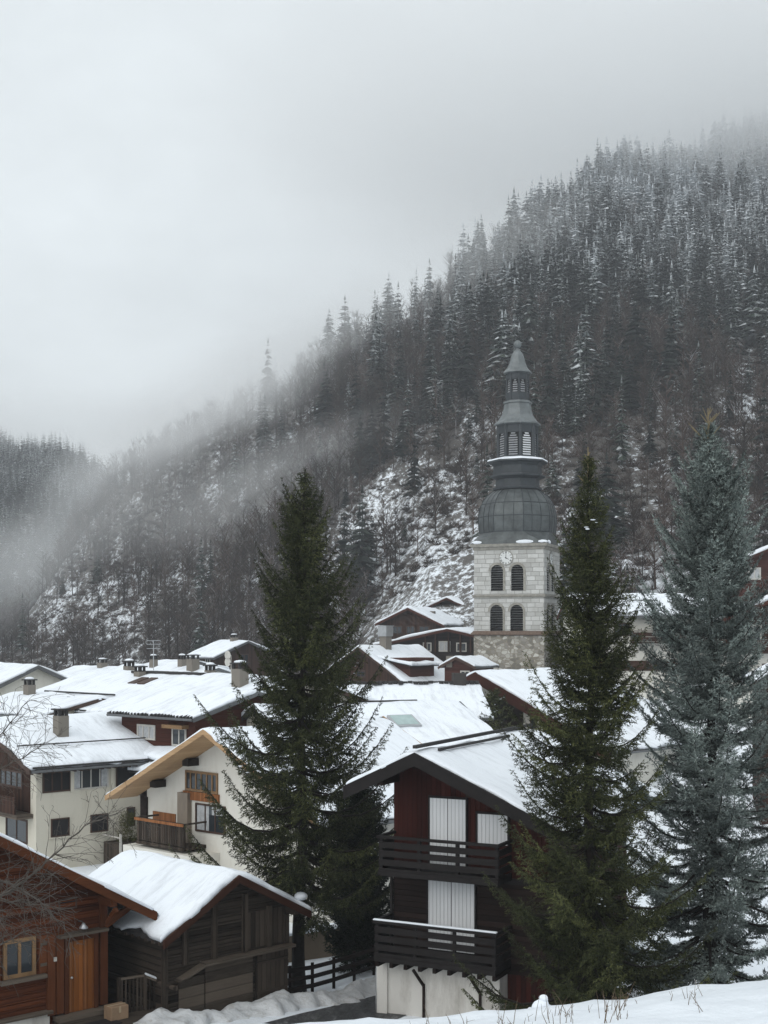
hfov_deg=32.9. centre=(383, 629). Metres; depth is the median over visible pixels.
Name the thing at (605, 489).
leafless tree
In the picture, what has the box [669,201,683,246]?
fir tree
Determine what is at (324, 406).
fir tree
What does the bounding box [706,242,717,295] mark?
fir tree
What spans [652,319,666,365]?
leafless tree
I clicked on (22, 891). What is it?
bare tree
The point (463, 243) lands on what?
fir tree
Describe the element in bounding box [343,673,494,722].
snowy roof
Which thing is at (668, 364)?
fir tree
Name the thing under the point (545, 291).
fir tree
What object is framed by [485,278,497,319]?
fir tree
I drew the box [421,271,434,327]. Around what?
fir tree
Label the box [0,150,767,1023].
ground
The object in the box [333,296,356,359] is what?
fir tree
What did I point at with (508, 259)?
fir tree
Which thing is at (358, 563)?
fir tree
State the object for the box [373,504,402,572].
leafless tree
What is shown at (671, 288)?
fir tree
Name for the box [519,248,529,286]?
fir tree
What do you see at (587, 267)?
fir tree
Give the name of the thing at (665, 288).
fir tree
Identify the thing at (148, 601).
leafless tree
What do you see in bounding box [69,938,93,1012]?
door
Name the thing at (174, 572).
leafless tree
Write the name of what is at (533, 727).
window
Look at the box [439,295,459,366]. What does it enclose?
fir tree
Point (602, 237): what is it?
fir tree
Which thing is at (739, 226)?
fir tree
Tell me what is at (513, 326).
fir tree
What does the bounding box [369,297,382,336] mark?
fir tree
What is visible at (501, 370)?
leafless tree
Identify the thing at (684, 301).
leafless tree
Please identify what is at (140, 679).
roof window
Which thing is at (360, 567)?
leafless tree
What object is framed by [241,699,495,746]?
skylight house
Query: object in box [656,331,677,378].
leafless tree
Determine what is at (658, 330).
leafless tree
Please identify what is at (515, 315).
fir tree
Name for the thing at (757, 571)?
window
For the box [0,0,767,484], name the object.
sky
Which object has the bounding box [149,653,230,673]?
tall chimney house
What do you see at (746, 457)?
leafless tree
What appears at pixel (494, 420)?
leafless tree
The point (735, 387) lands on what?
leafless tree
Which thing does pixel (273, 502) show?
leafless tree
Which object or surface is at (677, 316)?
fir tree
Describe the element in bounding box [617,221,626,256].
fir tree
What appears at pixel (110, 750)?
cream house
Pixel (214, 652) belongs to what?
hillside house
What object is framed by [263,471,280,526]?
leafless tree
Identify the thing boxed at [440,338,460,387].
fir tree
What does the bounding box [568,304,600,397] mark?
fir tree
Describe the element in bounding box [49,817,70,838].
window
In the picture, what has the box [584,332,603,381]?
leafless tree
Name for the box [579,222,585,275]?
fir tree
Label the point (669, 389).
leafless tree
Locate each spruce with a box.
[168,467,407,992]
[453,452,737,1010]
[600,407,767,994]
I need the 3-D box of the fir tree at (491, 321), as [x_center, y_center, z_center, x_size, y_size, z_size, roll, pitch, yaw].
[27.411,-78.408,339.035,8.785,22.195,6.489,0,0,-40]
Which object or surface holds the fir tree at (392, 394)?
on the ground at (734, 1002)
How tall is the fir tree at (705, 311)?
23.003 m
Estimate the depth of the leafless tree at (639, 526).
180.66 m
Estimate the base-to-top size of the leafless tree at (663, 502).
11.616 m
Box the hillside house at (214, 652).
[186,634,271,675]
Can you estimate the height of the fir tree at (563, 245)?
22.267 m
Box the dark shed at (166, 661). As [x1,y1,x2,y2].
[145,659,228,668]
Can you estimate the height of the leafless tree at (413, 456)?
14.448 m
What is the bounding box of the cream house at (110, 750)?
[0,706,152,867]
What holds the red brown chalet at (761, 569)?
on the ground at (734, 1002)
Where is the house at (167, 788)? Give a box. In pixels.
[105,716,427,922]
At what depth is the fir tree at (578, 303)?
341.75 m
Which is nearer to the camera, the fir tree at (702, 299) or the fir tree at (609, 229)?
the fir tree at (702, 299)
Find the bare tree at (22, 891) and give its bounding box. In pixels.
[0,684,157,995]
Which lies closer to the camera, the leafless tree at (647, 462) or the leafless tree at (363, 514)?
the leafless tree at (647, 462)
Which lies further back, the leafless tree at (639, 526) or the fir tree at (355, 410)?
the fir tree at (355, 410)
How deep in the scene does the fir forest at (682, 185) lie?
503.07 m
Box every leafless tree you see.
[100,560,116,610]
[129,549,148,594]
[134,543,147,593]
[138,565,157,620]
[141,573,156,617]
[144,567,180,615]
[147,536,165,585]
[153,506,177,556]
[163,560,183,618]
[174,558,196,606]
[182,514,201,560]
[182,516,203,552]
[185,584,209,626]
[187,570,212,628]
[195,499,215,550]
[209,571,232,630]
[211,516,233,574]
[215,499,239,538]
[219,571,247,624]
[232,518,254,565]
[234,553,260,606]
[235,498,251,539]
[235,523,246,566]
[237,563,259,612]
[238,478,256,528]
[240,511,266,568]
[240,516,265,570]
[243,473,269,518]
[249,504,263,556]
[251,451,272,501]
[251,507,275,552]
[255,470,282,527]
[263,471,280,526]
[264,490,289,545]
[264,506,276,539]
[266,486,278,538]
[269,498,284,548]
[270,464,290,502]
[279,456,304,491]
[298,451,320,483]
[302,461,313,479]
[302,475,330,508]
[304,435,321,484]
[306,461,335,507]
[307,454,326,505]
[315,434,335,463]
[319,443,332,494]
[319,502,337,557]
[322,425,347,482]
[324,390,346,426]
[324,460,347,514]
[327,431,347,478]
[327,450,350,487]
[336,419,351,470]
[339,415,360,459]
[341,428,358,477]
[342,414,371,479]
[349,579,368,619]
[351,553,373,602]
[356,497,373,540]
[361,413,371,474]
[363,511,377,554]
[367,517,383,566]
[368,494,399,551]
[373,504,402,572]
[374,509,410,575]
[391,342,421,389]
[394,394,414,429]
[395,383,414,422]
[400,413,417,467]
[401,431,427,478]
[403,345,426,395]
[406,341,426,384]
[424,469,449,523]
[426,468,445,530]
[429,409,456,466]
[451,422,473,479]
[454,446,477,514]
[469,418,494,471]
[472,366,492,407]
[474,391,492,437]
[475,393,503,453]
[478,390,500,447]
[487,362,503,410]
[492,361,507,415]
[506,294,519,331]
[529,386,554,420]
[534,291,546,326]
[538,413,563,473]
[539,418,560,477]
[541,278,553,325]
[550,345,574,376]
[555,397,572,455]
[565,329,583,358]
[567,422,593,486]
[570,407,601,454]
[579,445,598,478]
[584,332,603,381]
[584,365,603,410]
[597,475,618,529]
[612,286,630,317]
[621,488,644,553]
[621,488,646,548]
[631,500,646,558]
[637,374,664,426]
[637,396,661,438]
[639,447,657,500]
[641,452,673,505]
[644,381,659,430]
[648,314,663,364]
[650,314,666,361]
[650,371,681,432]
[651,473,676,527]
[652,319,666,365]
[653,314,678,357]
[655,389,672,431]
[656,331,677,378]
[657,409,674,456]
[659,321,681,352]
[662,324,694,359]
[663,407,696,473]
[665,488,689,539]
[674,322,696,372]
[674,345,702,394]
[675,321,709,368]
[678,288,690,324]
[680,314,710,354]
[688,302,713,349]
[695,323,725,379]
[699,328,710,367]
[703,312,728,371]
[703,392,724,423]
[713,407,727,440]
[723,371,748,413]
[724,393,747,448]
[728,348,757,408]
[730,412,757,473]
[734,402,756,457]
[737,442,758,495]
[737,447,756,500]
[739,501,756,528]
[741,390,767,457]
[745,406,758,452]
[745,460,767,517]
[746,455,761,504]
[747,389,766,426]
[747,419,767,456]
[748,487,767,539]
[748,495,765,541]
[749,419,767,483]
[750,462,765,497]
[755,435,767,502]
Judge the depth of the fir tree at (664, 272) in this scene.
400.32 m
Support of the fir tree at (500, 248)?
on the ground at (734, 1002)
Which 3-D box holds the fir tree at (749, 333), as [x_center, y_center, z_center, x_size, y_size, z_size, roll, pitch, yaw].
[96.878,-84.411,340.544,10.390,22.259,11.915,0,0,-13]
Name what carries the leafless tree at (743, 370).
on the ground at (734, 1002)
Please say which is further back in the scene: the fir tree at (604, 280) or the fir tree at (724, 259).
the fir tree at (724, 259)
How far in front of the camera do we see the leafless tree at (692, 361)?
283.87 m
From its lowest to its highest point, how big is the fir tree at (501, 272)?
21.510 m
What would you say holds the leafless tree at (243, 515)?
on the ground at (734, 1002)
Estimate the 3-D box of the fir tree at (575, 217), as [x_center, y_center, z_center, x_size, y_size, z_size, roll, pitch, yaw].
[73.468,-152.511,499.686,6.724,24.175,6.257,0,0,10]
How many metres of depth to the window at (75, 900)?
35.17 m
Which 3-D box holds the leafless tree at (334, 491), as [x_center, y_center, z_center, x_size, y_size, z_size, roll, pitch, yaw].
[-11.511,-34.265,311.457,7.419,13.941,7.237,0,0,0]
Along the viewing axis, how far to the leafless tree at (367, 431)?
327.39 m
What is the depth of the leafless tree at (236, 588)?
295.07 m
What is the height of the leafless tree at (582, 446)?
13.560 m
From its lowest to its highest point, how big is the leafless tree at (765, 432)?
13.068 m
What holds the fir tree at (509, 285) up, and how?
on the ground at (734, 1002)
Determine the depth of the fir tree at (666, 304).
351.16 m
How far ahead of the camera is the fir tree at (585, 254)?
441.58 m
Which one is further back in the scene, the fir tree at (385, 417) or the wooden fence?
the fir tree at (385, 417)
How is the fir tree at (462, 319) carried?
on the ground at (734, 1002)
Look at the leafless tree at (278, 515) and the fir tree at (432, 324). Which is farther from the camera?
the fir tree at (432, 324)
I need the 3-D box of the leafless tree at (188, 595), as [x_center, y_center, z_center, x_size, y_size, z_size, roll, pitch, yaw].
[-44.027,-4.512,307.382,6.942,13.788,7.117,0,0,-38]
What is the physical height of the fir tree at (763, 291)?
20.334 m
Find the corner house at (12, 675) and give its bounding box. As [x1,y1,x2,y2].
[0,662,67,695]
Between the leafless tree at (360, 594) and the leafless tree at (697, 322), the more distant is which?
the leafless tree at (697, 322)
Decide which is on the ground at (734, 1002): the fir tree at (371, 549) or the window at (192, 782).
the fir tree at (371, 549)
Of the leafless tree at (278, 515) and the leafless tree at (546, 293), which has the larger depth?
the leafless tree at (546, 293)
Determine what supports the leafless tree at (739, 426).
on the ground at (734, 1002)
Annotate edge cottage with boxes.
[57,658,116,677]
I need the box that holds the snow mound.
[529,994,548,1007]
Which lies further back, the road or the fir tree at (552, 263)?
the fir tree at (552, 263)
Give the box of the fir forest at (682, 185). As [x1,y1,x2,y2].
[14,105,767,665]
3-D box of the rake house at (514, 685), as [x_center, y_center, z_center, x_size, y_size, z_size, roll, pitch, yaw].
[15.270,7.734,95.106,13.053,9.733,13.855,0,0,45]
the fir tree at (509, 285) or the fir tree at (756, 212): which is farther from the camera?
the fir tree at (756, 212)
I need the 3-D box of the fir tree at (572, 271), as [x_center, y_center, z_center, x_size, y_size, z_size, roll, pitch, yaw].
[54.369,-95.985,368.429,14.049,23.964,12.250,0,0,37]
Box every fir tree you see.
[191,538,210,598]
[226,428,243,489]
[254,394,276,456]
[257,341,275,404]
[312,362,330,423]
[313,370,336,429]
[318,310,336,359]
[320,317,336,372]
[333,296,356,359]
[339,504,375,604]
[343,362,366,444]
[344,485,383,582]
[347,411,370,480]
[360,409,388,471]
[361,314,386,378]
[364,326,383,380]
[366,339,390,412]
[367,510,375,554]
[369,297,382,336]
[370,372,394,464]
[372,310,392,372]
[379,273,398,319]
[385,348,409,412]
[385,354,402,429]
[391,283,403,336]
[393,379,420,448]
[400,347,409,394]
[400,516,406,540]
[401,427,422,497]
[418,348,438,423]
[420,281,427,321]
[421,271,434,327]
[421,354,440,421]
[423,308,441,358]
[430,287,443,337]
[430,296,451,357]
[435,319,459,413]
[437,331,451,394]
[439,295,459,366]
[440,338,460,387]
[443,314,468,394]
[449,253,458,304]
[450,272,461,327]
[451,253,466,314]
[451,328,480,400]
[454,222,470,270]
[457,279,477,327]
[457,284,480,357]
[458,304,463,341]
[462,234,475,281]
[462,303,477,357]
[463,288,468,318]
[469,221,488,266]
[472,272,498,346]
[472,287,496,365]
[472,292,479,329]
[474,222,480,255]
[475,270,484,321]
[476,271,488,318]
[483,312,512,392]
[484,309,514,388]
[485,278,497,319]
[486,323,503,395]
[490,302,501,354]
[491,287,510,355]
[491,310,507,391]
[492,252,509,298]
[493,228,503,258]
[494,323,541,406]
[497,262,512,310]
[499,219,514,266]
[499,266,511,307]
[502,194,516,250]
[502,229,513,273]
[504,258,525,317]
[507,266,523,324]
[509,278,517,324]
[509,303,521,349]
[510,294,522,332]
[511,271,526,337]
[513,228,522,264]
[513,233,523,272]
[513,246,525,288]
[516,274,543,359]
[519,234,534,281]
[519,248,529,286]
[521,314,531,357]
[523,263,530,296]
[524,216,538,257]
[525,186,542,239]
[527,219,541,267]
[527,244,535,286]
[527,257,545,327]
[528,202,541,243]
[528,258,543,314]
[529,364,542,453]
[534,258,543,299]
[538,257,545,307]
[539,240,553,282]
[540,258,559,311]
[541,258,554,308]
[541,267,553,326]
[543,261,562,323]
[549,231,563,269]
[551,234,564,262]
[551,235,558,277]
[551,244,571,314]
[555,372,582,434]
[556,253,572,303]
[559,210,572,250]
[559,233,565,259]
[561,251,584,305]
[561,254,574,282]
[562,258,598,346]
[562,279,573,334]
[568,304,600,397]
[569,325,588,381]
[570,202,580,247]
[574,431,593,493]
[575,280,599,351]
[576,351,588,411]
[578,219,594,259]
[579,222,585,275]
[579,367,590,425]
[580,238,590,273]
[580,259,593,300]
[582,342,606,425]
[583,253,592,282]
[584,252,593,288]
[588,225,604,262]
[588,235,598,270]
[588,258,608,338]
[589,249,607,307]
[589,475,608,542]
[591,244,598,277]
[591,329,611,397]
[595,222,606,254]
[596,318,616,398]
[596,451,628,535]
[598,241,611,298]
[604,216,615,244]
[605,189,616,233]
[605,231,614,263]
[607,237,625,298]
[607,262,621,305]
[608,344,626,398]
[609,272,621,322]
[610,231,617,253]
[610,374,630,464]
[611,294,654,384]
[611,491,635,550]
[614,202,626,247]
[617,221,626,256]
[617,233,627,273]
[618,270,632,324]
[618,354,641,409]
[621,248,633,302]
[622,235,627,272]
[622,238,634,290]
[625,252,648,327]
[626,247,637,289]
[629,236,634,277]
[629,301,648,351]
[630,216,644,246]
[630,266,644,306]
[632,255,654,335]
[640,265,661,318]
[644,257,660,322]
[648,255,658,299]
[654,225,674,278]
[655,253,680,299]
[655,301,687,391]
[655,309,682,401]
[661,248,676,294]
[661,281,674,321]
[661,291,692,372]
[663,269,670,310]
[665,261,679,326]
[665,275,676,309]
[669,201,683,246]
[670,290,690,346]
[672,201,679,237]
[672,203,681,233]
[672,250,684,297]
[672,297,679,332]
[676,283,689,340]
[677,217,688,260]
[677,243,693,295]
[679,235,694,284]
[682,253,693,308]
[685,230,695,271]
[686,261,709,327]
[686,417,700,486]
[687,206,698,254]
[688,341,707,400]
[690,235,704,280]
[692,273,709,352]
[693,222,700,256]
[694,235,714,279]
[695,271,714,359]
[695,278,710,338]
[703,202,722,238]
[705,231,710,256]
[706,235,716,285]
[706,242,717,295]
[709,207,728,252]
[709,223,717,264]
[710,279,722,323]
[711,286,726,348]
[714,197,721,220]
[714,256,731,310]
[715,419,727,486]
[721,220,728,272]
[721,233,730,283]
[721,279,736,338]
[722,287,751,355]
[723,240,739,298]
[725,325,740,379]
[726,259,746,329]
[729,255,742,308]
[736,206,743,244]
[736,277,752,334]
[739,202,754,234]
[739,248,749,302]
[739,265,767,347]
[742,267,763,316]
[745,241,760,289]
[745,268,767,332]
[749,223,759,267]
[750,380,767,486]
[751,200,760,233]
[752,319,764,375]
[753,159,760,190]
[755,206,767,250]
[758,239,765,272]
[758,240,767,284]
[761,216,767,262]
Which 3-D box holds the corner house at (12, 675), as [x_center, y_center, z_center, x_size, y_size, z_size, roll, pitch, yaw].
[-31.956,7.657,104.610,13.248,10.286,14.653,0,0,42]
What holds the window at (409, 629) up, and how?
in the gable chalet at (405, 620)
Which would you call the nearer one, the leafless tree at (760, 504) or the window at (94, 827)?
the window at (94, 827)
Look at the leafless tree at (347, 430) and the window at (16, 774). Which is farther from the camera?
the leafless tree at (347, 430)
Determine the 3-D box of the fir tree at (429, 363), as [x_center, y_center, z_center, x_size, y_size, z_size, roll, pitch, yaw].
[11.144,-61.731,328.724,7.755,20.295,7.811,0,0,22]
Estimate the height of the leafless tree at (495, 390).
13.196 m
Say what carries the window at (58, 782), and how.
in the cream house at (110, 750)
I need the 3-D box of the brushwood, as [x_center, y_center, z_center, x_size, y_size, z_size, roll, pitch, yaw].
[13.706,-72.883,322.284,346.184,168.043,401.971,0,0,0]
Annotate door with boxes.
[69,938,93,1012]
[153,811,175,821]
[255,949,287,999]
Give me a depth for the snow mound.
26.52 m
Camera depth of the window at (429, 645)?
172.83 m
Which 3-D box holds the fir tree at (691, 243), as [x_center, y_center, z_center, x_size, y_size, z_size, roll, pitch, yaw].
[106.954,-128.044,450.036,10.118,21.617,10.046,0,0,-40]
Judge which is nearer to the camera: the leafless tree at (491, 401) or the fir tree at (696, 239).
the leafless tree at (491, 401)
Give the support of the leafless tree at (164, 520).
on the ground at (734, 1002)
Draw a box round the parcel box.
[104,1002,128,1020]
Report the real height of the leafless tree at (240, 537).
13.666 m
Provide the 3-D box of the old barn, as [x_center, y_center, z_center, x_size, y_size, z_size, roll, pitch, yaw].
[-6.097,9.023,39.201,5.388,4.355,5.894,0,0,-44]
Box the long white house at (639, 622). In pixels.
[556,592,704,699]
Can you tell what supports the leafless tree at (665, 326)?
on the ground at (734, 1002)
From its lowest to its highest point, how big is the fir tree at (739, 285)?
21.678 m
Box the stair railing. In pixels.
[117,973,156,1011]
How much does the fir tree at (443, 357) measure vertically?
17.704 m
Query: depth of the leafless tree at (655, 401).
263.86 m
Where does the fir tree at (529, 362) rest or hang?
on the ground at (734, 1002)
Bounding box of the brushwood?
[0,242,767,673]
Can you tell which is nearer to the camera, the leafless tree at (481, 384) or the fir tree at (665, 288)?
the leafless tree at (481, 384)
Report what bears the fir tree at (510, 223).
on the ground at (734, 1002)
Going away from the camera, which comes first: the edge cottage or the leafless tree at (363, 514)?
the edge cottage
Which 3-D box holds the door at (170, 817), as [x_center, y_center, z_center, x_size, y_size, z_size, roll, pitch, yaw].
[-9.992,8.915,59.108,1.600,1.230,0.060,0,0,42]
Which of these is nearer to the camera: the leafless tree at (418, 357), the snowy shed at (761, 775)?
the snowy shed at (761, 775)
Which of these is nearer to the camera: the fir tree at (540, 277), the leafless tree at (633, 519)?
the leafless tree at (633, 519)
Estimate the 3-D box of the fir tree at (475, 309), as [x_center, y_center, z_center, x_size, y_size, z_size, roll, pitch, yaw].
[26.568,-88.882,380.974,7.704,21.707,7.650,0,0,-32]
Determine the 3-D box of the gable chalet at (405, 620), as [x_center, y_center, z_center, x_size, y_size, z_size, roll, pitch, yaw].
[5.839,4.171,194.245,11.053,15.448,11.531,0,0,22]
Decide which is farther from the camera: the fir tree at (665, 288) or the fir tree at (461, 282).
the fir tree at (461, 282)
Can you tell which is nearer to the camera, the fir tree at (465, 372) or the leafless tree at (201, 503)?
the fir tree at (465, 372)
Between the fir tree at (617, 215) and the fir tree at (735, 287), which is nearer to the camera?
the fir tree at (735, 287)
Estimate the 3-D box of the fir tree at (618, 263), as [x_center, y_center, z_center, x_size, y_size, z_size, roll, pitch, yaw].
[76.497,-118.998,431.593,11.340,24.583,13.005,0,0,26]
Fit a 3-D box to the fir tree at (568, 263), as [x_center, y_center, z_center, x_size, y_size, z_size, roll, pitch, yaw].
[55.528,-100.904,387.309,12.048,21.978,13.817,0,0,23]
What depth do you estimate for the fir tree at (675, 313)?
309.01 m
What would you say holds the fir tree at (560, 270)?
on the ground at (734, 1002)
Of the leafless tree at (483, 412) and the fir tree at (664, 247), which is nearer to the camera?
the leafless tree at (483, 412)
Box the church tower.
[470,340,563,669]
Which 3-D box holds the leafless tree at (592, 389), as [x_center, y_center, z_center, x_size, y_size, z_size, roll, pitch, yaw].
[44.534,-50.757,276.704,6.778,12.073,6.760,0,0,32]
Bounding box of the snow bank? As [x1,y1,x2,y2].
[133,976,375,1023]
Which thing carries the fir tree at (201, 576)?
on the ground at (734, 1002)
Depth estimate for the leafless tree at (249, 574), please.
298.89 m
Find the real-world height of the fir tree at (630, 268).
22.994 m
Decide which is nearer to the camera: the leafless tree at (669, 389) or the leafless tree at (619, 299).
the leafless tree at (669, 389)
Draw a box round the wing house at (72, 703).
[0,677,108,716]
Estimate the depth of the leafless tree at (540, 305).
354.62 m
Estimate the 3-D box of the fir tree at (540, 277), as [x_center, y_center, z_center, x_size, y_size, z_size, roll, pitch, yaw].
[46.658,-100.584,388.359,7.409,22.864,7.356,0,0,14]
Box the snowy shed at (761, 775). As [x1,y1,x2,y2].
[742,663,767,824]
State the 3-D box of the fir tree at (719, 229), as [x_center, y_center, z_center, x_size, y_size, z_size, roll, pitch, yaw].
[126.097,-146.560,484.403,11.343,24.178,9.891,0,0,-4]
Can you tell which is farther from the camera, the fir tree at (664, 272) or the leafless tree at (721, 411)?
the fir tree at (664, 272)
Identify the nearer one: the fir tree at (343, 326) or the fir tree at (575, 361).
the fir tree at (575, 361)
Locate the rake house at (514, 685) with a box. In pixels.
[466,667,704,782]
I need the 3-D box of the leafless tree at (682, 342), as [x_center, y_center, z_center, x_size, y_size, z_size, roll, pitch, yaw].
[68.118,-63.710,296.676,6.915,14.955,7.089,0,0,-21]
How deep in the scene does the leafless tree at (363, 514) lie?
273.68 m
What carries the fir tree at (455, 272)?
on the ground at (734, 1002)
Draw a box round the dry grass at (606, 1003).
[424,980,702,1023]
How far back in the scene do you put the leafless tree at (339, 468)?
321.54 m
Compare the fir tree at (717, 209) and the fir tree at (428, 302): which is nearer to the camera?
the fir tree at (428, 302)
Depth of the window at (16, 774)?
67.76 m
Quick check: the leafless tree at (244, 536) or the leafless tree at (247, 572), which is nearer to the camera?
the leafless tree at (247, 572)
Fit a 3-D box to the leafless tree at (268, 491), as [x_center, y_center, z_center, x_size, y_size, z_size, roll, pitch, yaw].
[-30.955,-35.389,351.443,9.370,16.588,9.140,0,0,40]
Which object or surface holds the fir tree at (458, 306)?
on the ground at (734, 1002)
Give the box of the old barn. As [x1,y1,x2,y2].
[88,849,311,1010]
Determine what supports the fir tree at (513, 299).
on the ground at (734, 1002)
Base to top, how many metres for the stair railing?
1.721 m
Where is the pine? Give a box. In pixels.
[479,688,515,729]
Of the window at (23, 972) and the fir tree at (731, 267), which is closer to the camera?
the window at (23, 972)
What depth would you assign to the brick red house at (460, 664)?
138.27 m
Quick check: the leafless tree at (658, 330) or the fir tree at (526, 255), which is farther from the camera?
the fir tree at (526, 255)
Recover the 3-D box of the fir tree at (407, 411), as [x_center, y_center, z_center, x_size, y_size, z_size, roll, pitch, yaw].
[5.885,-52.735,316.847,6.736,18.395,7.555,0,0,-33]
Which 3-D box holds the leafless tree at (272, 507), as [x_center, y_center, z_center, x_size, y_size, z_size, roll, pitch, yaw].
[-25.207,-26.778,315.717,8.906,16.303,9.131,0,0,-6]
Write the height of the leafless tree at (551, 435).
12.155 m
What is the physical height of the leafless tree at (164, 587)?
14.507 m
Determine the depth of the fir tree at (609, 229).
490.26 m
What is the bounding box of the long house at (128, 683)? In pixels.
[36,640,376,713]
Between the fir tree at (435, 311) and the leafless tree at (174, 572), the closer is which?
the leafless tree at (174, 572)
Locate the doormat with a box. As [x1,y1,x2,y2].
[84,1019,122,1023]
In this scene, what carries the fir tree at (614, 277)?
on the ground at (734, 1002)
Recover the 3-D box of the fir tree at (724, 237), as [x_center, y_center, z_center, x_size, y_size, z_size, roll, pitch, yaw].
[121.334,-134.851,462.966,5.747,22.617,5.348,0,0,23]
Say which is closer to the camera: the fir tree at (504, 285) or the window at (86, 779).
the window at (86, 779)
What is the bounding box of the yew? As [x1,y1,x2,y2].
[319,769,391,974]
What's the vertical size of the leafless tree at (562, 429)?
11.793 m
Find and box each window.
[0,768,22,788]
[0,936,47,986]
[5,818,27,844]
[42,771,70,792]
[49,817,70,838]
[58,897,76,910]
[74,768,108,789]
[89,813,109,834]
[116,767,135,786]
[127,807,134,825]
[128,677,148,683]
[137,677,157,683]
[137,724,155,739]
[172,729,186,745]
[185,770,217,793]
[195,803,225,835]
[240,654,248,662]
[356,670,365,677]
[393,626,401,632]
[406,626,414,634]
[419,626,428,631]
[423,643,431,651]
[439,641,447,651]
[456,643,466,651]
[530,717,536,729]
[615,623,630,635]
[745,625,761,641]
[748,567,760,579]
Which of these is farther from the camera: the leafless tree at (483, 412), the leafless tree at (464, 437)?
the leafless tree at (483, 412)
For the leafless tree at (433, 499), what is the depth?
250.70 m
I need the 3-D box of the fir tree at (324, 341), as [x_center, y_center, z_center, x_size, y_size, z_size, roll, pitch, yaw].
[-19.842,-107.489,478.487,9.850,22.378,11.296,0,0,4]
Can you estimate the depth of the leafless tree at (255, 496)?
359.38 m
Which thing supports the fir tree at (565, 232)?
on the ground at (734, 1002)
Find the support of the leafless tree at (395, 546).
on the ground at (734, 1002)
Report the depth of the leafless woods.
369.75 m
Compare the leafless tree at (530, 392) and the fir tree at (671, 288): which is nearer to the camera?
the leafless tree at (530, 392)
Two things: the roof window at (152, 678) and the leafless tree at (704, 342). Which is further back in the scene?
the leafless tree at (704, 342)
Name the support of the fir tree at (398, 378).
on the ground at (734, 1002)
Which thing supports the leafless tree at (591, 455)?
on the ground at (734, 1002)
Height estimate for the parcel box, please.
0.376 m
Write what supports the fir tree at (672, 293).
on the ground at (734, 1002)
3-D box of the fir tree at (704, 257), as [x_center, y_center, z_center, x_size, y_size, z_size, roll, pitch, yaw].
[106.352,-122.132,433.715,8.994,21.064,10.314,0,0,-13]
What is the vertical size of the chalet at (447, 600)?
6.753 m
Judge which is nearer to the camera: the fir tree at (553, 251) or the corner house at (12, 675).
the corner house at (12, 675)
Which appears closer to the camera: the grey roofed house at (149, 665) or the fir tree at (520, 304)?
the grey roofed house at (149, 665)
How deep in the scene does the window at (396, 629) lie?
190.70 m
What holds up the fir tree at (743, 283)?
on the ground at (734, 1002)
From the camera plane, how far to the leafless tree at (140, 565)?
376.62 m
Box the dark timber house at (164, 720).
[106,685,291,772]
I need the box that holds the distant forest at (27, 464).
[0,427,119,618]
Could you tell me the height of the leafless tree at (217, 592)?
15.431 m
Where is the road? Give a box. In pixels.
[262,996,404,1023]
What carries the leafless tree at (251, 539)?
on the ground at (734, 1002)
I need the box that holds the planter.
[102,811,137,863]
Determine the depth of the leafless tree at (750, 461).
215.09 m
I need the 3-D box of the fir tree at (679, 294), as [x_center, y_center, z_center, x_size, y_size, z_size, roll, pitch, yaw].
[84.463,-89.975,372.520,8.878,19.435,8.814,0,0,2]
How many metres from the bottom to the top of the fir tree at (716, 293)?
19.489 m
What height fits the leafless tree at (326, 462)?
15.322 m
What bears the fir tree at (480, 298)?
on the ground at (734, 1002)
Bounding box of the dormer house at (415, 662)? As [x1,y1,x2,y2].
[322,626,444,683]
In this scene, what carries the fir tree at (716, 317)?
on the ground at (734, 1002)
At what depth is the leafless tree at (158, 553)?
373.57 m
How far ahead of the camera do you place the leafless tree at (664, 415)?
246.05 m
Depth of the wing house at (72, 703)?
84.36 m
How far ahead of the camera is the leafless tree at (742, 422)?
236.16 m
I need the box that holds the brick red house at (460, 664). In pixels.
[437,655,499,680]
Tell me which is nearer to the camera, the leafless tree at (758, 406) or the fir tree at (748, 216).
the leafless tree at (758, 406)
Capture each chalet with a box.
[0,833,174,1023]
[342,723,658,1017]
[373,627,473,661]
[374,606,463,638]
[424,596,463,606]
[713,595,767,718]
[732,545,767,603]
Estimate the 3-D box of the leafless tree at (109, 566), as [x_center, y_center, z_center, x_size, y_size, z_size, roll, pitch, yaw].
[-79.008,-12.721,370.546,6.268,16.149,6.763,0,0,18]
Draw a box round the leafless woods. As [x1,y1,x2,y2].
[0,123,767,675]
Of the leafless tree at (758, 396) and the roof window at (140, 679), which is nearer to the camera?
the roof window at (140, 679)
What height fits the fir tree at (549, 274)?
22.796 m
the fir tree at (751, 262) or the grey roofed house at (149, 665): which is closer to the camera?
the grey roofed house at (149, 665)
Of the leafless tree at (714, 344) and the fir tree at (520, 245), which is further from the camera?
the fir tree at (520, 245)
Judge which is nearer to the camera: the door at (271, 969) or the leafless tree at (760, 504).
the door at (271, 969)
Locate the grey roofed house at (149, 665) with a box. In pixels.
[108,654,160,669]
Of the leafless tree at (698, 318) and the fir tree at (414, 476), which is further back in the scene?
the leafless tree at (698, 318)
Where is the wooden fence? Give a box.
[288,945,374,993]
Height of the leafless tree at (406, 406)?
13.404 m
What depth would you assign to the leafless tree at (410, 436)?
307.88 m
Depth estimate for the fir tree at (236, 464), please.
402.11 m
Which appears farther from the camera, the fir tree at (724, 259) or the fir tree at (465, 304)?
the fir tree at (724, 259)
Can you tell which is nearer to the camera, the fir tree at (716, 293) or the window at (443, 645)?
the window at (443, 645)

